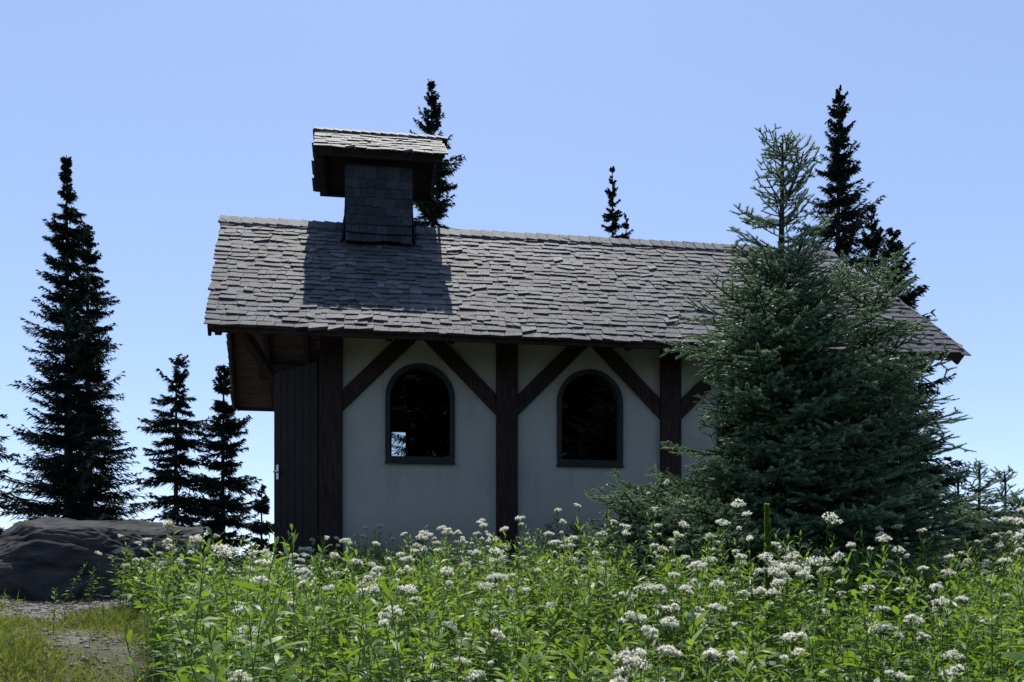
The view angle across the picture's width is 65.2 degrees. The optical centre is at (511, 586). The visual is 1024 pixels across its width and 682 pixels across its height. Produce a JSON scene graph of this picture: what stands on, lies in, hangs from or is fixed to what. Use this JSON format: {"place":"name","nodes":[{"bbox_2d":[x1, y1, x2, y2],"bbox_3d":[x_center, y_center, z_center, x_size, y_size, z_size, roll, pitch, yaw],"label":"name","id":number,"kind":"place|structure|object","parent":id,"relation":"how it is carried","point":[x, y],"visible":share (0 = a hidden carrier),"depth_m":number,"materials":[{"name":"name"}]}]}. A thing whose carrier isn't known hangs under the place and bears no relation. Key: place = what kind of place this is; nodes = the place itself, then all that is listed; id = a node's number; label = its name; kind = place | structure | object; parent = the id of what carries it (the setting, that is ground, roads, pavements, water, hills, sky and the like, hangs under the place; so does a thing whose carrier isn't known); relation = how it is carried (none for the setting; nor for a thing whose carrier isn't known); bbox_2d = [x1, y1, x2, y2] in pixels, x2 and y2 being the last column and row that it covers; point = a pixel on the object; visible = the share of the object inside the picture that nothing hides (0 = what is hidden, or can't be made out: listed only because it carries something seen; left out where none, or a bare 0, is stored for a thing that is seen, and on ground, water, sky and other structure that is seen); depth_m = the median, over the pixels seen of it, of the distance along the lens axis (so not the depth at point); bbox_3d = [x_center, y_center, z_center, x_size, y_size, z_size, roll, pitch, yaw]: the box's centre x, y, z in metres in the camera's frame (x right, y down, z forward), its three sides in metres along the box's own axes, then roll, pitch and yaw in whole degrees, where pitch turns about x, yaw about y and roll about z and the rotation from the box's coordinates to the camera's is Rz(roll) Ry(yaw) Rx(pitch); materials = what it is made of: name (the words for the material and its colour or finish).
{"place":"outdoors","nodes":[
{"label":"outdoors","id":0,"kind":"place"},
{"bbox_2d":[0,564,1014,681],"bbox_3d":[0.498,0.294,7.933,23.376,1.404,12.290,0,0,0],"label":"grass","id":1,"kind":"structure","parent":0,"point":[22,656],"depth_m":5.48,"materials":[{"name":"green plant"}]},
{"bbox_2d":[0,598,1020,681],"bbox_3d":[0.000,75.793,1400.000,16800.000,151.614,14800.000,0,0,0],"label":"ground","id":2,"kind":"structure","parent":0,"point":[106,654],"depth_m":5.86,"materials":[{"name":"soil"}]},
{"bbox_2d":[0,414,41,534],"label":"fir tree","id":3,"kind":"object","parent":2,"relation":"on","point":[5,456],"visible":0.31,"depth_m":15.44,"materials":[{"name":"green plant"}]},
{"bbox_2d":[0,155,152,523],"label":"fir tree","id":4,"kind":"object","parent":2,"relation":"on","point":[54,467],"visible":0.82,"depth_m":17.80,"materials":[{"name":"green plant"}]},
{"bbox_2d":[14,224,148,520],"bbox_3d":[-9.774,-3.791,18.622,2.889,9.256,3.148,0,0,0],"label":"fir tree","id":5,"kind":"object","parent":2,"relation":"on","point":[96,282],"visible":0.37,"depth_m":18.52,"materials":[{"name":"green plant"}]},
{"bbox_2d":[0,595,178,681],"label":"gravel","id":6,"kind":"structure","parent":2,"relation":"on","point":[95,603],"depth_m":8.13,"materials":[{"name":"grey gravel"}]},
{"bbox_2d":[0,516,205,601],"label":"boulder","id":7,"kind":"object","parent":2,"relation":"on","point":[41,557],"visible":0.45,"depth_m":9.13,"materials":[{"name":"grey stone"}]},
{"bbox_2d":[124,354,228,565],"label":"fir tree","id":8,"kind":"object","parent":2,"relation":"on","point":[177,441],"visible":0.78,"depth_m":15.92,"materials":[{"name":"green plant"}]},
{"bbox_2d":[182,364,264,577],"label":"fir tree","id":9,"kind":"object","parent":2,"relation":"on","point":[218,522],"visible":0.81,"depth_m":16.39,"materials":[{"name":"green plant"}]},
{"bbox_2d":[242,484,279,571],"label":"fir tree","id":10,"kind":"object","parent":2,"relation":"on","point":[261,506],"visible":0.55,"depth_m":14.94,"materials":[{"name":"green plant"}]},
{"bbox_2d":[392,79,466,455],"bbox_3d":[-1.960,-6.065,21.055,5.338,14.457,5.090,0,0,14],"label":"fir tree","id":11,"kind":"object","parent":2,"relation":"on","point":[433,211],"visible":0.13,"depth_m":20.91,"materials":[{"name":"green plant"}]},
{"bbox_2d":[45,479,1023,681],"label":"wildflower meadow","id":12,"kind":"structure","parent":2,"relation":"on","point":[308,593],"depth_m":4.05,"materials":[{"name":"green plant"}]},
{"bbox_2d":[204,126,970,587],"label":"chapel","id":13,"kind":"structure","parent":2,"relation":"on","point":[502,378],"depth_m":9.36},
{"bbox_2d":[274,362,316,564],"bbox_3d":[-2.539,-1.420,9.475,0.850,2.320,0.070,0,0,39],"label":"door","id":14,"kind":"structure","parent":13,"relation":"in","point":[295,389],"depth_m":9.43,"materials":[{"name":"brown wood"}]},
{"bbox_2d":[385,363,730,467],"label":"window frames","id":15,"kind":"structure","parent":13,"relation":"in","point":[618,463],"depth_m":9.32,"materials":[{"name":"paint"}]},
{"bbox_2d":[601,166,633,238],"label":"fir tree","id":16,"kind":"object","parent":2,"relation":"on","point":[613,227],"visible":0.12,"depth_m":26.95,"materials":[{"name":"green plant"}]},
{"bbox_2d":[622,213,629,238],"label":"fir tree","id":17,"kind":"object","parent":2,"relation":"on","point":[626,226],"depth_m":27.46,"materials":[{"name":"green plant"}]},
{"bbox_2d":[562,462,726,614],"bbox_3d":[1.199,-0.315,7.168,1.653,1.550,1.551,0,0,0],"label":"fir sapling","id":18,"kind":"object","parent":2,"relation":"on","point":[630,505],"visible":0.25,"depth_m":6.94,"materials":[{"name":"green plant"}]},
{"bbox_2d":[613,464,759,561],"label":"fir sapling","id":19,"kind":"object","parent":2,"relation":"on","point":[657,474],"visible":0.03,"depth_m":7.35,"materials":[{"name":"green plant"}]},
{"bbox_2d":[634,508,819,635],"bbox_3d":[1.670,-0.096,6.506,1.541,1.255,1.510,0,0,-41],"label":"flowering plant","id":20,"kind":"object","parent":2,"relation":"on","point":[699,532],"visible":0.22,"depth_m":6.21,"materials":[{"name":"green plant"}]},
{"bbox_2d":[565,123,948,637],"bbox_3d":[2.127,-1.700,7.058,3.068,4.708,2.471,0,0,27],"label":"fir tree","id":21,"kind":"object","parent":2,"relation":"on","point":[765,400],"visible":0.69,"depth_m":6.66,"materials":[{"name":"green plant"}]},
{"bbox_2d":[740,503,793,681],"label":"flower spike","id":22,"kind":"object","parent":2,"relation":"on","point":[768,579],"visible":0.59,"depth_m":4.39,"materials":[{"name":"green plant"}]},
{"bbox_2d":[784,85,945,493],"bbox_3d":[8.460,-6.103,20.754,5.881,14.025,5.561,0,0,0],"label":"fir tree","id":23,"kind":"object","parent":2,"relation":"on","point":[838,173],"visible":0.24,"depth_m":20.83,"materials":[{"name":"green plant"}]},
{"bbox_2d":[785,241,993,606],"bbox_3d":[3.201,-1.298,7.334,1.775,3.508,1.856,0,0,-27],"label":"fir tree","id":24,"kind":"object","parent":2,"relation":"on","point":[915,441],"visible":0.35,"depth_m":6.94,"materials":[{"name":"green plant"}]},
{"bbox_2d":[855,206,929,540],"bbox_3d":[7.927,-3.863,18.072,3.582,9.431,2.737,0,0,0],"label":"fir tree","id":25,"kind":"object","parent":2,"relation":"on","point":[869,244],"visible":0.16,"depth_m":17.91,"materials":[{"name":"green plant"}]},
{"bbox_2d":[840,227,972,555],"bbox_3d":[6.196,-2.665,13.058,2.726,6.321,2.777,0,0,0],"label":"fir tree","id":26,"kind":"object","parent":2,"relation":"on","point":[893,246],"visible":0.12,"depth_m":12.68,"materials":[{"name":"green plant"}]},
{"bbox_2d":[918,466,990,569],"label":"fir sapling","id":27,"kind":"object","parent":2,"relation":"on","point":[946,532],"visible":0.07,"depth_m":8.97,"materials":[{"name":"green plant"}]},
{"bbox_2d":[926,499,1023,593],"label":"fir sapling","id":28,"kind":"object","parent":2,"relation":"on","point":[966,537],"visible":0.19,"depth_m":7.93,"materials":[{"name":"green plant"}]},
{"bbox_2d":[928,458,1023,569],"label":"fir sapling","id":29,"kind":"object","parent":2,"relation":"on","point":[973,536],"visible":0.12,"depth_m":8.44,"materials":[{"name":"green plant"}]},
{"bbox_2d":[940,518,1023,593],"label":"fir sapling","id":30,"kind":"object","parent":2,"relation":"on","point":[986,530],"visible":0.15,"depth_m":7.87,"materials":[{"name":"green plant"}]},
{"bbox_2d":[981,465,1022,542],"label":"fir sapling","id":31,"kind":"object","parent":2,"relation":"on","point":[1004,480],"visible":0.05,"depth_m":9.44,"materials":[{"name":"green plant"}]},
{"bbox_2d":[988,493,1023,559],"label":"fir sapling","id":32,"kind":"object","parent":2,"relation":"on","point":[1015,499],"visible":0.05,"depth_m":8.58,"materials":[{"name":"green plant"}]},
{"bbox_2d":[0,0,1023,577],"label":"sky","id":33,"kind":"structure","parent":0,"point":[172,117],"materials":[{"name":"blue"}]},
{"bbox_2d":[403,517,637,586],"bbox_3d":[0.303,-0.229,8.329,2.849,1.049,0.860,0,0,10],"label":"fireweed shrub","id":34,"kind":"object","parent":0,"point":[576,530],"visible":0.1,"depth_m":8.45,"materials":[{"name":"green plant"}]}
]}

